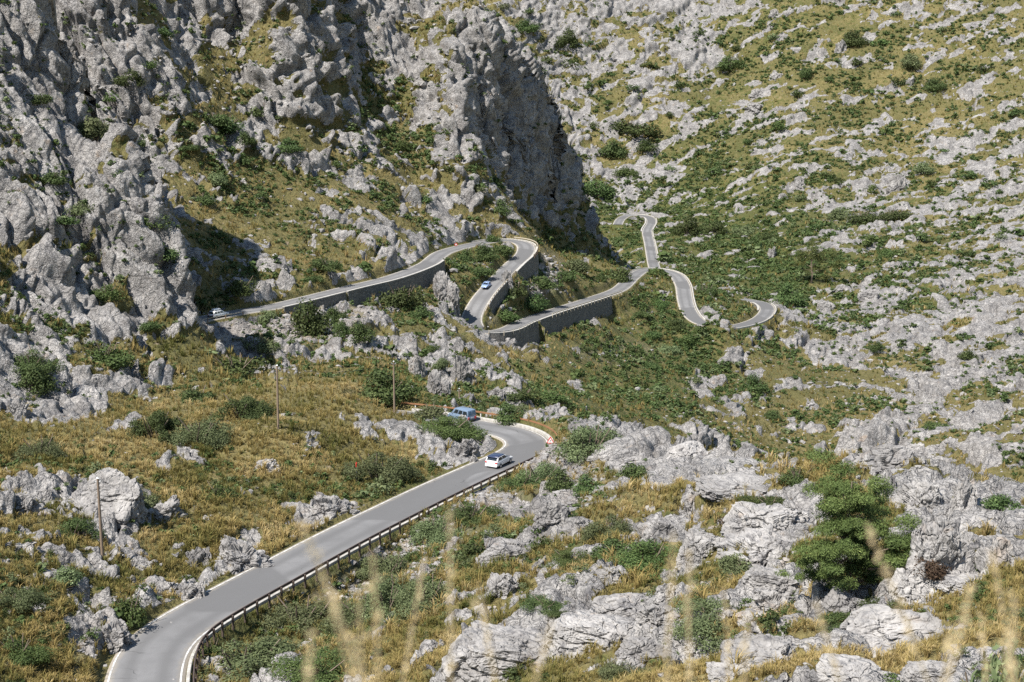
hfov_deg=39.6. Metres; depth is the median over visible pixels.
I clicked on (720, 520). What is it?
shrub
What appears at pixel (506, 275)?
boulder
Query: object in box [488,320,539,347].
retaining wall
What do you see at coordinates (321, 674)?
shrub
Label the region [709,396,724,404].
shrub
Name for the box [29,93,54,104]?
shrub
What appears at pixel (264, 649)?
shrub
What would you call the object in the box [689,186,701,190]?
shrub
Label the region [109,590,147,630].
shrub
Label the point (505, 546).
boulder
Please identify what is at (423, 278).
retaining wall
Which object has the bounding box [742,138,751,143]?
shrub
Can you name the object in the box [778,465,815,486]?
shrub
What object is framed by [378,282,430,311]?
shrub
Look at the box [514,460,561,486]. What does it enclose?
shrub
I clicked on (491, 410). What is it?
boulder
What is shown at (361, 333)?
shrub
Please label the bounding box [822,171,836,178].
shrub
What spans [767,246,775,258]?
boulder
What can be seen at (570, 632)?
boulder
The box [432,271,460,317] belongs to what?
boulder
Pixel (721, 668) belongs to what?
boulder
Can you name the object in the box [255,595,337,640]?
shrub
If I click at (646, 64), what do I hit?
shrub
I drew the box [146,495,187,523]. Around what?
boulder
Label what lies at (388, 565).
shrub
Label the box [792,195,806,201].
shrub
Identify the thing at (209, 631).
guard rail
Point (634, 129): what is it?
shrub
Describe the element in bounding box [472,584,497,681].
dry grass stalk
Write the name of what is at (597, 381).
shrub
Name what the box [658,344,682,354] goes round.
shrub
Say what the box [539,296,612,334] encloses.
retaining wall
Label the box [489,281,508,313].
retaining wall
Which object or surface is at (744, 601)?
scrub
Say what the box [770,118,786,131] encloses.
shrub
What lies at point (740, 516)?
boulder
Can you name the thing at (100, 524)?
utility pole
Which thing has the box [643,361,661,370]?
shrub
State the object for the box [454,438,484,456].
boulder
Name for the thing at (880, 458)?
boulder
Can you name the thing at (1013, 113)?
shrub
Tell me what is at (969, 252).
shrub
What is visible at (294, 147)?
shrub
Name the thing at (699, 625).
shrub
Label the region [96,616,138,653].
boulder
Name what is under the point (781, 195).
boulder
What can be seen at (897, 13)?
shrub
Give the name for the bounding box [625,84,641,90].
shrub
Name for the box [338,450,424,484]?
shrub
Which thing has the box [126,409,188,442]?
shrub
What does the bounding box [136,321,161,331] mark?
shrub
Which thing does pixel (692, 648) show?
boulder
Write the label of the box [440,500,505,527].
shrub
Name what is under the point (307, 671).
dry grass stalk
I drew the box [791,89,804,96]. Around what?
shrub
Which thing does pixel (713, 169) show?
shrub
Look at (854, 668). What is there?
boulder
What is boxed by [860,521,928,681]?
dry grass stalk
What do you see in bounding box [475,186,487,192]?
shrub
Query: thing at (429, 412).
shrub
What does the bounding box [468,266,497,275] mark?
shrub
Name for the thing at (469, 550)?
shrub
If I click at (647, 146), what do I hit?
shrub
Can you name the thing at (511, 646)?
boulder
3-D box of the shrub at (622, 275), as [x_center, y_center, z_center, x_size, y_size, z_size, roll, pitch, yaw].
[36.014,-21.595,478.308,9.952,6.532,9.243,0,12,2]
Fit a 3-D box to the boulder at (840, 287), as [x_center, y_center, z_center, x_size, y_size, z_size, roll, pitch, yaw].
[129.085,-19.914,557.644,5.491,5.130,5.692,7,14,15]
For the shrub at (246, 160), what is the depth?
379.28 m
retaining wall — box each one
[282,291,346,313]
[346,260,445,306]
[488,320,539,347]
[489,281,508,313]
[516,247,538,280]
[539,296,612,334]
[751,302,758,310]
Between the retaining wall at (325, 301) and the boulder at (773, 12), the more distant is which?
the boulder at (773, 12)
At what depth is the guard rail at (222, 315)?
290.18 m
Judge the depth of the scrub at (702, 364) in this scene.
451.80 m
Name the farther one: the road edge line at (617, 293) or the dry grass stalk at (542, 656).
the road edge line at (617, 293)
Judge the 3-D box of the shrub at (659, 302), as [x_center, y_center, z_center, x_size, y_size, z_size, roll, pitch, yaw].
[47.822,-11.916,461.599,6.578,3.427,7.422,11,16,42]
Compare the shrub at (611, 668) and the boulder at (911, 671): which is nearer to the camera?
the boulder at (911, 671)
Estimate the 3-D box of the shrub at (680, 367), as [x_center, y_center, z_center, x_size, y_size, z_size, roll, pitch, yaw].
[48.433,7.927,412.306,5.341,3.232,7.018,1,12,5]
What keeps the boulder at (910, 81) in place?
on the terrain at (46, 270)
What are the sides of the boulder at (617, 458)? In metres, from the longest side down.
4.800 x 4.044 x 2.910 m
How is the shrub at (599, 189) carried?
on the terrain at (46, 270)
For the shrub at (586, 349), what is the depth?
386.75 m
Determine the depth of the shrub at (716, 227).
717.97 m
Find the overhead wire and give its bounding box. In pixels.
[278,363,392,371]
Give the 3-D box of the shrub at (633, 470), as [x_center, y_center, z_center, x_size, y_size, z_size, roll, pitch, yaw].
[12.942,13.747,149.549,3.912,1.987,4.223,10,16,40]
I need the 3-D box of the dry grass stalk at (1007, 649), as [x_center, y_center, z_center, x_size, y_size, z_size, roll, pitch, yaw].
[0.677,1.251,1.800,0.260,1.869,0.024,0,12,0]
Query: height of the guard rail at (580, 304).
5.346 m
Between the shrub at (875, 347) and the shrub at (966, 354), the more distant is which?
the shrub at (875, 347)
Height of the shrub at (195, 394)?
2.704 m
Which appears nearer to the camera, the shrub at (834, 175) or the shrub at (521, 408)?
the shrub at (521, 408)
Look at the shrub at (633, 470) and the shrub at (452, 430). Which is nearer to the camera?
the shrub at (633, 470)
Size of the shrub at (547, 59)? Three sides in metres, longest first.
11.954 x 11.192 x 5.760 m
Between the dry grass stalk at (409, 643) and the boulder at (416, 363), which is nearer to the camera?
the dry grass stalk at (409, 643)
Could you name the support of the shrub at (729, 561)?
on the terrain at (46, 270)
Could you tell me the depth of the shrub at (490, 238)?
423.21 m
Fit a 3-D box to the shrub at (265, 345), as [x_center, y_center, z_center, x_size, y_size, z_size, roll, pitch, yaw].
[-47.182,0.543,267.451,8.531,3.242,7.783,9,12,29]
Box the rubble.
[0,0,1023,681]
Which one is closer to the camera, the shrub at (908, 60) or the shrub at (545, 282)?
the shrub at (545, 282)
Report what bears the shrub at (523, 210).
on the terrain at (46, 270)
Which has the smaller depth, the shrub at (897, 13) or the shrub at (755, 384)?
the shrub at (755, 384)
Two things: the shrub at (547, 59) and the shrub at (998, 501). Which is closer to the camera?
the shrub at (998, 501)
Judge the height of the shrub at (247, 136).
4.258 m
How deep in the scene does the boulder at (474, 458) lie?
174.76 m
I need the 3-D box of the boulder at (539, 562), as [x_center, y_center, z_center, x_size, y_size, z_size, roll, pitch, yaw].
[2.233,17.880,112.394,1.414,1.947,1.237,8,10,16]
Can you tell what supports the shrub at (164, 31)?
on the terrain at (46, 270)
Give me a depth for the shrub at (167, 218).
244.60 m
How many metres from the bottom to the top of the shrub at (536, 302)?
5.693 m
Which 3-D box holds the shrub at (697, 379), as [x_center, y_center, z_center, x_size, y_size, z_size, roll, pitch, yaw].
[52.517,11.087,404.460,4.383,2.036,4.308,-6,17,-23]
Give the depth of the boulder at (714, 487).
120.03 m
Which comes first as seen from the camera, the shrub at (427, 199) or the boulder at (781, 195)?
the shrub at (427, 199)
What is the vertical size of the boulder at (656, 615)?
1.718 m
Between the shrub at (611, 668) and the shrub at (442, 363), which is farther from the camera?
the shrub at (442, 363)
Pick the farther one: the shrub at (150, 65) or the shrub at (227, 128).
the shrub at (227, 128)
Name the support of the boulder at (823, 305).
on the terrain at (46, 270)
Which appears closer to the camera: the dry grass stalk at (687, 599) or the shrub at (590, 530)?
the dry grass stalk at (687, 599)
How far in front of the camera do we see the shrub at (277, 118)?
405.70 m
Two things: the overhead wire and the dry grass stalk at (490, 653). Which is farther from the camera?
the overhead wire
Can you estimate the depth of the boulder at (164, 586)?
127.72 m
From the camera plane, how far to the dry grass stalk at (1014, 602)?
1.82 m
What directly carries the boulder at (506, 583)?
on the terrain at (46, 270)
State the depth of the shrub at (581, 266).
452.29 m
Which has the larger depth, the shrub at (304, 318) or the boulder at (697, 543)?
the shrub at (304, 318)
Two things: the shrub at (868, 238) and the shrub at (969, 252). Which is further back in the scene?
the shrub at (868, 238)
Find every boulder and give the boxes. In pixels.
[7,398,31,419]
[15,492,43,514]
[43,485,52,500]
[74,467,147,529]
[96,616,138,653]
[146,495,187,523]
[156,581,178,596]
[178,581,206,600]
[185,546,211,566]
[212,535,274,574]
[255,458,280,473]
[307,492,359,519]
[408,355,425,377]
[425,369,450,395]
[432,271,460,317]
[440,620,552,681]
[446,459,455,465]
[450,354,476,385]
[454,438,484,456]
[455,414,475,427]
[469,455,478,462]
[475,538,531,564]
[477,572,520,599]
[484,407,505,417]
[491,386,504,400]
[501,269,513,293]
[531,500,571,534]
[531,556,546,571]
[544,609,635,659]
[545,403,569,415]
[569,518,588,537]
[591,592,645,616]
[595,567,621,585]
[606,447,647,469]
[615,635,678,672]
[633,602,680,631]
[637,520,677,543]
[653,583,679,604]
[667,440,707,457]
[675,528,723,570]
[679,484,699,514]
[679,636,700,656]
[694,472,767,502]
[705,661,749,681]
[712,524,796,566]
[720,501,813,537]
[720,634,795,667]
[735,608,765,632]
[741,565,798,594]
[744,103,765,115]
[744,587,794,612]
[748,88,762,98]
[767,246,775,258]
[768,9,778,18]
[769,70,782,80]
[778,193,786,199]
[793,176,805,190]
[815,586,865,620]
[816,301,835,310]
[816,653,881,681]
[834,40,846,53]
[835,284,845,292]
[839,604,940,657]
[853,444,925,474]
[857,289,879,300]
[875,469,897,495]
[885,173,908,194]
[888,568,918,606]
[892,481,943,513]
[900,660,955,681]
[903,75,913,86]
[906,515,974,582]
[934,573,982,595]
[948,477,977,515]
[975,536,1016,575]
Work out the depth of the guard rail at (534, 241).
425.37 m
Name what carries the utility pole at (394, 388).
on the terrain at (46, 270)
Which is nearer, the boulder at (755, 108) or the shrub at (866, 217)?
the shrub at (866, 217)
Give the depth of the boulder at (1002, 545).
69.52 m
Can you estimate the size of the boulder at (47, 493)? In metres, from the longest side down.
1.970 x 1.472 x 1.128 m
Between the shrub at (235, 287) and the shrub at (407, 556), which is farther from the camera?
the shrub at (235, 287)
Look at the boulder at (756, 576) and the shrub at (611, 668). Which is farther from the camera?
the boulder at (756, 576)
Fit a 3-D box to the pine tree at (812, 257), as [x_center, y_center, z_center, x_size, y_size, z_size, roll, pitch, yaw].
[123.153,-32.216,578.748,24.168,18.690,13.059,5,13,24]
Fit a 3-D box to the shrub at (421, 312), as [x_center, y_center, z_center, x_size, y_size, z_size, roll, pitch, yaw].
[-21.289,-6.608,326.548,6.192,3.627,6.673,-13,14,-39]
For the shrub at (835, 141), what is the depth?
831.06 m
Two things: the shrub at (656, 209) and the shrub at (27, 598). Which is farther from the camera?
the shrub at (656, 209)
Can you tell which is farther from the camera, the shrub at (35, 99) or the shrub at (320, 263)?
the shrub at (320, 263)
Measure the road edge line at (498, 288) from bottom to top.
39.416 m
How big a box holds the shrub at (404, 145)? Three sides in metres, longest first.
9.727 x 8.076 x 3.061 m
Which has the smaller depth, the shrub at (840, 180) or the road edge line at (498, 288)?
the road edge line at (498, 288)
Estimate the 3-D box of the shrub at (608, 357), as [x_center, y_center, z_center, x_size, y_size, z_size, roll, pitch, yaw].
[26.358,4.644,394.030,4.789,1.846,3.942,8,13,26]
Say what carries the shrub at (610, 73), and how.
on the terrain at (46, 270)
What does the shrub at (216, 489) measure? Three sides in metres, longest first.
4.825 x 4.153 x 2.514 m
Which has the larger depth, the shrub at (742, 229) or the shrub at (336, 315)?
the shrub at (742, 229)
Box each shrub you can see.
[0,583,51,613]
[0,635,56,668]
[9,343,66,377]
[11,434,66,460]
[14,362,60,396]
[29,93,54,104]
[38,172,67,184]
[49,213,80,224]
[53,516,106,541]
[53,564,85,586]
[63,200,93,215]
[78,115,109,141]
[84,342,138,369]
[89,282,125,301]
[102,91,120,101]
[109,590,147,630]
[111,68,145,85]
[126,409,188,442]
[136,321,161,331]
[137,139,146,146]
[141,488,161,508]
[144,59,159,68]
[148,214,174,229]
[157,26,174,37]
[159,416,234,451]
[161,247,179,260]
[176,384,217,403]
[178,144,201,150]
[193,192,215,205]
[197,634,304,681]
[198,481,239,501]
[200,639,223,658]
[203,111,233,126]
[207,171,227,185]
[209,393,275,422]
[211,353,274,378]
[216,114,244,134]
[223,276,260,297]
[234,130,256,145]
[240,156,255,164]
[240,337,283,354]
[250,106,263,116]
[252,190,269,199]
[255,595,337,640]
[256,309,277,323]
[262,646,359,681]
[274,114,281,120]
[275,136,304,152]
[287,297,335,337]
[300,274,325,283]
[309,253,341,271]
[318,594,387,634]
[324,305,348,324]
[331,320,351,336]
[332,159,340,167]
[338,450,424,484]
[347,320,377,343]
[355,548,414,585]
[357,365,423,407]
[360,574,409,624]
[366,189,382,196]
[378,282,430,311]
[389,569,454,621]
[391,140,417,149]
[400,549,426,562]
[407,305,434,318]
[407,513,464,547]
[409,404,449,419]
[415,414,491,442]
[422,194,432,203]
[424,345,441,352]
[430,357,450,369]
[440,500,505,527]
[442,165,454,171]
[455,248,473,261]
[455,539,488,566]
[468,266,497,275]
[472,242,498,262]
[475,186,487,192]
[485,235,503,241]
[491,472,544,493]
[492,197,513,216]
[493,401,527,425]
[495,245,515,256]
[496,2,511,10]
[498,309,521,322]
[504,386,544,402]
[508,283,528,297]
[510,403,528,411]
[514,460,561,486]
[516,18,541,32]
[517,592,564,617]
[519,208,532,213]
[522,9,533,13]
[524,292,550,311]
[531,275,557,289]
[536,389,566,402]
[541,56,553,63]
[542,467,576,492]
[544,610,567,618]
[548,548,595,570]
[550,423,621,465]
[553,26,580,47]
[561,59,576,67]
[561,270,576,281]
[564,257,592,273]
[570,471,601,497]
[579,344,593,352]
[580,513,636,542]
[582,82,592,88]
[583,179,617,197]
[585,536,631,562]
[588,122,600,127]
[589,376,604,384]
[594,659,644,681]
[595,273,607,282]
[597,138,630,158]
[602,354,613,360]
[605,71,616,76]
[607,119,665,135]
[607,267,632,282]
[609,535,681,574]
[611,165,640,177]
[615,370,629,375]
[616,461,647,480]
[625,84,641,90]
[626,346,641,352]
[629,376,640,384]
[632,311,650,318]
[635,138,659,151]
[640,62,658,67]
[643,330,664,338]
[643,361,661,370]
[648,206,668,212]
[652,298,671,310]
[652,385,667,391]
[656,175,666,182]
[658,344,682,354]
[663,165,677,170]
[665,318,687,332]
[666,111,674,116]
[666,595,731,654]
[672,214,702,236]
[673,80,685,87]
[673,363,687,374]
[678,333,698,346]
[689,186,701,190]
[691,29,704,34]
[691,376,702,383]
[694,284,718,296]
[694,326,711,332]
[700,221,729,233]
[705,166,724,175]
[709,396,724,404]
[713,552,752,577]
[715,53,743,70]
[715,195,727,200]
[715,359,733,367]
[716,512,727,525]
[729,44,741,50]
[730,224,761,235]
[733,492,791,507]
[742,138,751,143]
[742,372,768,393]
[746,162,759,169]
[754,232,776,238]
[762,409,782,420]
[765,33,781,40]
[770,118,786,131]
[772,281,807,307]
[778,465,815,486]
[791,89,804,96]
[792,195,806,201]
[798,66,813,77]
[807,219,823,230]
[816,611,850,633]
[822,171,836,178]
[824,75,833,81]
[826,206,851,220]
[827,140,842,144]
[831,177,845,184]
[839,29,871,46]
[844,208,881,224]
[850,59,863,65]
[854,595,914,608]
[861,234,873,244]
[863,184,877,193]
[868,341,884,352]
[869,38,891,44]
[876,208,914,220]
[876,248,899,257]
[889,11,901,16]
[890,76,907,85]
[900,53,923,69]
[909,555,951,583]
[911,160,936,173]
[914,232,928,240]
[922,420,943,429]
[923,77,947,91]
[925,179,937,186]
[936,26,950,31]
[953,248,976,256]
[956,170,977,179]
[956,349,980,360]
[964,637,1023,681]
[974,64,990,72]
[978,178,998,187]
[980,488,1023,510]
[994,232,1007,239]
[1007,108,1020,115]
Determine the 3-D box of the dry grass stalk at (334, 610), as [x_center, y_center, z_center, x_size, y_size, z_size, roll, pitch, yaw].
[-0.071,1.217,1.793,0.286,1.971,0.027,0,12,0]
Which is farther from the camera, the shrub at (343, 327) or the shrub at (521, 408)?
the shrub at (343, 327)
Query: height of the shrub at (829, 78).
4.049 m
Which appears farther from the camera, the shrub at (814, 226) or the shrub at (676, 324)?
the shrub at (814, 226)
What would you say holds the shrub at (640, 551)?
on the terrain at (46, 270)
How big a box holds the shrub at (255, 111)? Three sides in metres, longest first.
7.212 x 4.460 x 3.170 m
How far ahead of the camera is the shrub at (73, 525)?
133.62 m
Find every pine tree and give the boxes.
[774,446,921,602]
[786,239,843,282]
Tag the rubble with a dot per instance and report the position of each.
(540, 460)
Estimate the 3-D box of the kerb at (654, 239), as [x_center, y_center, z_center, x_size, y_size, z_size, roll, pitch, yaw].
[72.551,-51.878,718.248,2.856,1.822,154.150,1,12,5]
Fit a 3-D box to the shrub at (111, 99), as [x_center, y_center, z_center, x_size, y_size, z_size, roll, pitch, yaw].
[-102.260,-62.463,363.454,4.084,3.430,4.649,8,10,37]
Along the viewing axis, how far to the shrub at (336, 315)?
305.22 m
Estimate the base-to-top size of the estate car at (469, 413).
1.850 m
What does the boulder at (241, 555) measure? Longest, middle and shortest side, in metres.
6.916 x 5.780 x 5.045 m
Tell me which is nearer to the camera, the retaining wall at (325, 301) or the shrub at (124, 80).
the retaining wall at (325, 301)
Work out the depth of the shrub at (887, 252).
623.81 m
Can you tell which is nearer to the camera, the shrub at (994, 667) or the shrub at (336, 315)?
the shrub at (994, 667)
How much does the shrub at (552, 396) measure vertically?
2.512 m
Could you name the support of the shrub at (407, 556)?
on the terrain at (46, 270)
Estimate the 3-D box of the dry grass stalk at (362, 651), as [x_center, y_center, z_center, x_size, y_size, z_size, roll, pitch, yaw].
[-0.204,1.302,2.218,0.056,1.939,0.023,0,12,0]
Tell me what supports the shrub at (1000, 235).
on the terrain at (46, 270)
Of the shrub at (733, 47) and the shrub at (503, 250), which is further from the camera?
the shrub at (733, 47)
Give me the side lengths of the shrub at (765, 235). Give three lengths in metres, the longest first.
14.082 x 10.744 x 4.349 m
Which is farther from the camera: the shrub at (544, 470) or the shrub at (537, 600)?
the shrub at (544, 470)
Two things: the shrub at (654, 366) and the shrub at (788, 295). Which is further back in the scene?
the shrub at (788, 295)
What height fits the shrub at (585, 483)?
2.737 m
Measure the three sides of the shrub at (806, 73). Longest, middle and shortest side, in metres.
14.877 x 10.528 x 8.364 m
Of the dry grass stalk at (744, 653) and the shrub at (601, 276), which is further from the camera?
the shrub at (601, 276)
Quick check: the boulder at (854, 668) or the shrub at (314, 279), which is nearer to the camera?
the boulder at (854, 668)
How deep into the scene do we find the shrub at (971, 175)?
747.76 m
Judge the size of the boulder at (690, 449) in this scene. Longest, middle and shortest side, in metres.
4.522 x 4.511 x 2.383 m
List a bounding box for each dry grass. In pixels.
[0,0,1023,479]
[0,269,1023,681]
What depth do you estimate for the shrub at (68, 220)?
235.28 m
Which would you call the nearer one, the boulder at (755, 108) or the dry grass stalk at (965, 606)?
the dry grass stalk at (965, 606)
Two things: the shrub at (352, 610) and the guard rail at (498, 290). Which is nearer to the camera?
the shrub at (352, 610)
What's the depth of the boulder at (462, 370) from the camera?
267.09 m
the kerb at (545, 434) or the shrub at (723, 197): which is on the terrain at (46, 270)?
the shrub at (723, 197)
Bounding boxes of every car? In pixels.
[207,308,228,318]
[448,406,476,420]
[481,281,490,287]
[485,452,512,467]
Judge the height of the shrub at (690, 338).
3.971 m
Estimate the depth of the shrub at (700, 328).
439.24 m
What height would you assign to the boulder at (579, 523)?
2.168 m
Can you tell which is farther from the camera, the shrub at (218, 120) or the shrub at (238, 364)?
the shrub at (218, 120)
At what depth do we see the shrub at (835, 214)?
713.46 m
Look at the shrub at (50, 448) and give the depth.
158.07 m
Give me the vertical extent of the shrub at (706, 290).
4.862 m
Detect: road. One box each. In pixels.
[104,409,549,681]
[199,239,774,333]
[614,215,660,267]
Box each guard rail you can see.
[193,456,535,681]
[203,312,243,323]
[398,402,557,436]
[485,271,515,310]
[489,320,536,335]
[514,237,538,258]
[552,290,622,318]
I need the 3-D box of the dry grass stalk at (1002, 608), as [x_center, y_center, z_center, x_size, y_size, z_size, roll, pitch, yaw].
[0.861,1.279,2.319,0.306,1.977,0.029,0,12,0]
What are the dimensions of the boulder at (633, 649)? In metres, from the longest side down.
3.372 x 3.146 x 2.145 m
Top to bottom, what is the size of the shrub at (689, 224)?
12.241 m
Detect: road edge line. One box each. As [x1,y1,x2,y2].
[107,433,505,681]
[180,409,546,681]
[208,242,774,322]
[231,242,759,329]
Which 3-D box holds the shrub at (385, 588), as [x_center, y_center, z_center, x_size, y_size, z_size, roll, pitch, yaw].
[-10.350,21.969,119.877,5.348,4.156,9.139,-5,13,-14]
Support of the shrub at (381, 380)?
on the terrain at (46, 270)
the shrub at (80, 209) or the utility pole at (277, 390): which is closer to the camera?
the utility pole at (277, 390)
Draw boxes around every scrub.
[0,0,1023,662]
[0,187,1023,681]
[0,245,1023,681]
[0,251,1023,681]
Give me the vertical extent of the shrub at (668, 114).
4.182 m
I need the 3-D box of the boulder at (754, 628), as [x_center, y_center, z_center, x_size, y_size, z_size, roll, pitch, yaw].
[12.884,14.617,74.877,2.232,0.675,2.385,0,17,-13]
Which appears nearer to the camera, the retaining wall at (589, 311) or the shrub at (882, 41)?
the retaining wall at (589, 311)
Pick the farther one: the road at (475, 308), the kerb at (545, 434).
the road at (475, 308)
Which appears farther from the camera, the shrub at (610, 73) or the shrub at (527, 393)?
the shrub at (610, 73)
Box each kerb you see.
[186,469,512,681]
[412,408,553,440]
[471,238,536,246]
[630,267,697,309]
[653,218,659,262]
[735,303,776,329]
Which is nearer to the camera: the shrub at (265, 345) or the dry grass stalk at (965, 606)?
the dry grass stalk at (965, 606)
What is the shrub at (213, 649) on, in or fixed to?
on the terrain at (46, 270)
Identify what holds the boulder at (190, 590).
on the terrain at (46, 270)
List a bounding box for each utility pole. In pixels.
[94,477,103,559]
[274,365,279,428]
[391,361,395,413]
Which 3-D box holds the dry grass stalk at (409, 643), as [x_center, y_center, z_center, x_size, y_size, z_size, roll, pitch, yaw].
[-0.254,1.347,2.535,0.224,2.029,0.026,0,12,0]
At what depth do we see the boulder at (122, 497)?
139.27 m
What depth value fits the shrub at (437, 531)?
144.94 m
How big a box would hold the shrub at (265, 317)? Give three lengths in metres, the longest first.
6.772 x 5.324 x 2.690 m
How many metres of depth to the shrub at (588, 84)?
941.38 m
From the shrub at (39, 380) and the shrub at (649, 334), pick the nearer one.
the shrub at (39, 380)
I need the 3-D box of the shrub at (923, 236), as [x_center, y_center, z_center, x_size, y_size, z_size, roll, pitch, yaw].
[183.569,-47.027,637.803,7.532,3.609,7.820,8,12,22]
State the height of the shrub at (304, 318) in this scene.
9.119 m
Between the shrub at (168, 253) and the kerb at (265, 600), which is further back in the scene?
the shrub at (168, 253)
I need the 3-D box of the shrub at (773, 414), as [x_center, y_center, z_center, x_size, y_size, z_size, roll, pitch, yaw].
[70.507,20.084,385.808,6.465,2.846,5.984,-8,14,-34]
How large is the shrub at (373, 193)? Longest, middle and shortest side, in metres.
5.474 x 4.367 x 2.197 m
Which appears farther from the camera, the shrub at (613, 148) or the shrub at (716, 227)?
the shrub at (613, 148)
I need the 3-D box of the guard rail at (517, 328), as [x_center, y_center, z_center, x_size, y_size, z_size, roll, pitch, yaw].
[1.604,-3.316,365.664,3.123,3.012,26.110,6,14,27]
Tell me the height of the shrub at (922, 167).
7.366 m
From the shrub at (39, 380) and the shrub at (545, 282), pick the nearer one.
the shrub at (39, 380)
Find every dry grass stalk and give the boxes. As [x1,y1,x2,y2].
[297,520,370,681]
[302,631,317,681]
[320,570,356,681]
[350,590,370,680]
[362,551,384,681]
[401,560,424,681]
[444,511,457,681]
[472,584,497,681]
[532,620,552,681]
[658,533,678,681]
[683,551,696,681]
[719,586,733,681]
[739,612,751,681]
[814,601,842,681]
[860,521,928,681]
[938,627,959,681]
[940,586,977,681]
[977,613,990,681]
[989,551,1019,681]
[999,639,1018,681]
[1006,591,1020,681]
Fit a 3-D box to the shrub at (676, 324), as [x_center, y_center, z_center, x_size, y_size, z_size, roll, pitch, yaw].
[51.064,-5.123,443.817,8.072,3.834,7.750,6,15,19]
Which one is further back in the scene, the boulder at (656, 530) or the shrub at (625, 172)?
the shrub at (625, 172)
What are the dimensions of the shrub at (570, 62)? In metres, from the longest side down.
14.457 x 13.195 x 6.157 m
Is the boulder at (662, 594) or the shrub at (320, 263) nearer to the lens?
the boulder at (662, 594)
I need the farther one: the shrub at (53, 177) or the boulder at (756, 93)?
the boulder at (756, 93)
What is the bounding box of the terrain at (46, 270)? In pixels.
[0,0,1023,681]
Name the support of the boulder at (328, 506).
on the terrain at (46, 270)
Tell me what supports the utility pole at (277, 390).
on the terrain at (46, 270)
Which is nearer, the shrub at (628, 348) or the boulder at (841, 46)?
the shrub at (628, 348)
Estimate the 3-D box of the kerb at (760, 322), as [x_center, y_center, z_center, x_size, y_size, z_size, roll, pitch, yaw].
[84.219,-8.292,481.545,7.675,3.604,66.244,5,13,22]
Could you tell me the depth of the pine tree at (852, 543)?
73.66 m
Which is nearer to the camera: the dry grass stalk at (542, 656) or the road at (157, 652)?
the dry grass stalk at (542, 656)
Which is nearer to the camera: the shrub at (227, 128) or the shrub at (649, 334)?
the shrub at (227, 128)
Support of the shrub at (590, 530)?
on the terrain at (46, 270)
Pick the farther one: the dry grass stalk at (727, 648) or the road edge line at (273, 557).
the road edge line at (273, 557)
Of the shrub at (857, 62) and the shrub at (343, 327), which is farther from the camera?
the shrub at (857, 62)
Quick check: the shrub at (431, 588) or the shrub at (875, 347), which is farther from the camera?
the shrub at (875, 347)
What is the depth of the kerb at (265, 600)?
133.01 m
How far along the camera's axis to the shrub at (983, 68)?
864.32 m
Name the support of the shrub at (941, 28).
on the terrain at (46, 270)
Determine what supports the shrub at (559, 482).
on the terrain at (46, 270)
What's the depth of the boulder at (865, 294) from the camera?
539.32 m
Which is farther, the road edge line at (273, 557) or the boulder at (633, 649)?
the road edge line at (273, 557)
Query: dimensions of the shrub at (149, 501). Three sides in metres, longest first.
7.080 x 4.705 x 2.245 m
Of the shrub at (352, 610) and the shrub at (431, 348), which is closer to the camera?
the shrub at (352, 610)
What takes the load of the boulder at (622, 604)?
on the terrain at (46, 270)
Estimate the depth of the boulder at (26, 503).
135.66 m
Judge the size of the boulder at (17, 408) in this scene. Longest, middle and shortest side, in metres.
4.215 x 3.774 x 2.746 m
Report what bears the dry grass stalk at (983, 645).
on the terrain at (46, 270)
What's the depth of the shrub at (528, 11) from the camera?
962.30 m
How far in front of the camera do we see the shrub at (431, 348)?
290.20 m
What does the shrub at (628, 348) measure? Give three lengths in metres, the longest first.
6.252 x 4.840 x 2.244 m
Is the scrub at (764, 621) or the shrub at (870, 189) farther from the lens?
the shrub at (870, 189)
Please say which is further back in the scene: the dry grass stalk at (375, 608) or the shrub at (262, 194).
the shrub at (262, 194)
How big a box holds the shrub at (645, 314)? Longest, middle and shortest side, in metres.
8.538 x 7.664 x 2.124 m
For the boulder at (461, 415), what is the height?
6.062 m
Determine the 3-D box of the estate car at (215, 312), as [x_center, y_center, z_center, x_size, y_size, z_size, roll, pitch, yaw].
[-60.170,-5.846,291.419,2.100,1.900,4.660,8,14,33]
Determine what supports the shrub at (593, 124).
on the terrain at (46, 270)
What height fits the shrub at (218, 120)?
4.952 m
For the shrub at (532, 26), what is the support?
on the terrain at (46, 270)
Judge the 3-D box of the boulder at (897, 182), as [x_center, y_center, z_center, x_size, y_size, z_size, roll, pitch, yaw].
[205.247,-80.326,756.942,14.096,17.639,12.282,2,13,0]
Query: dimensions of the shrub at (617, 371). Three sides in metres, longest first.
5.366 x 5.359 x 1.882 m
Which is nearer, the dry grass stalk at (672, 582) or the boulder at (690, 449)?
the dry grass stalk at (672, 582)
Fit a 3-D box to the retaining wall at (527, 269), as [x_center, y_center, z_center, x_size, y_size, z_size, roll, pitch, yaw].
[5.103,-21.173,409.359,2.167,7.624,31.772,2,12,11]
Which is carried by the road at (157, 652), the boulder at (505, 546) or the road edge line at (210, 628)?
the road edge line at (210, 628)
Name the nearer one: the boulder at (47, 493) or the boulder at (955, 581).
the boulder at (955, 581)
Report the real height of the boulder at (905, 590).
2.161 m
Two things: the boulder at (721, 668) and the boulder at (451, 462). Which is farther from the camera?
the boulder at (451, 462)

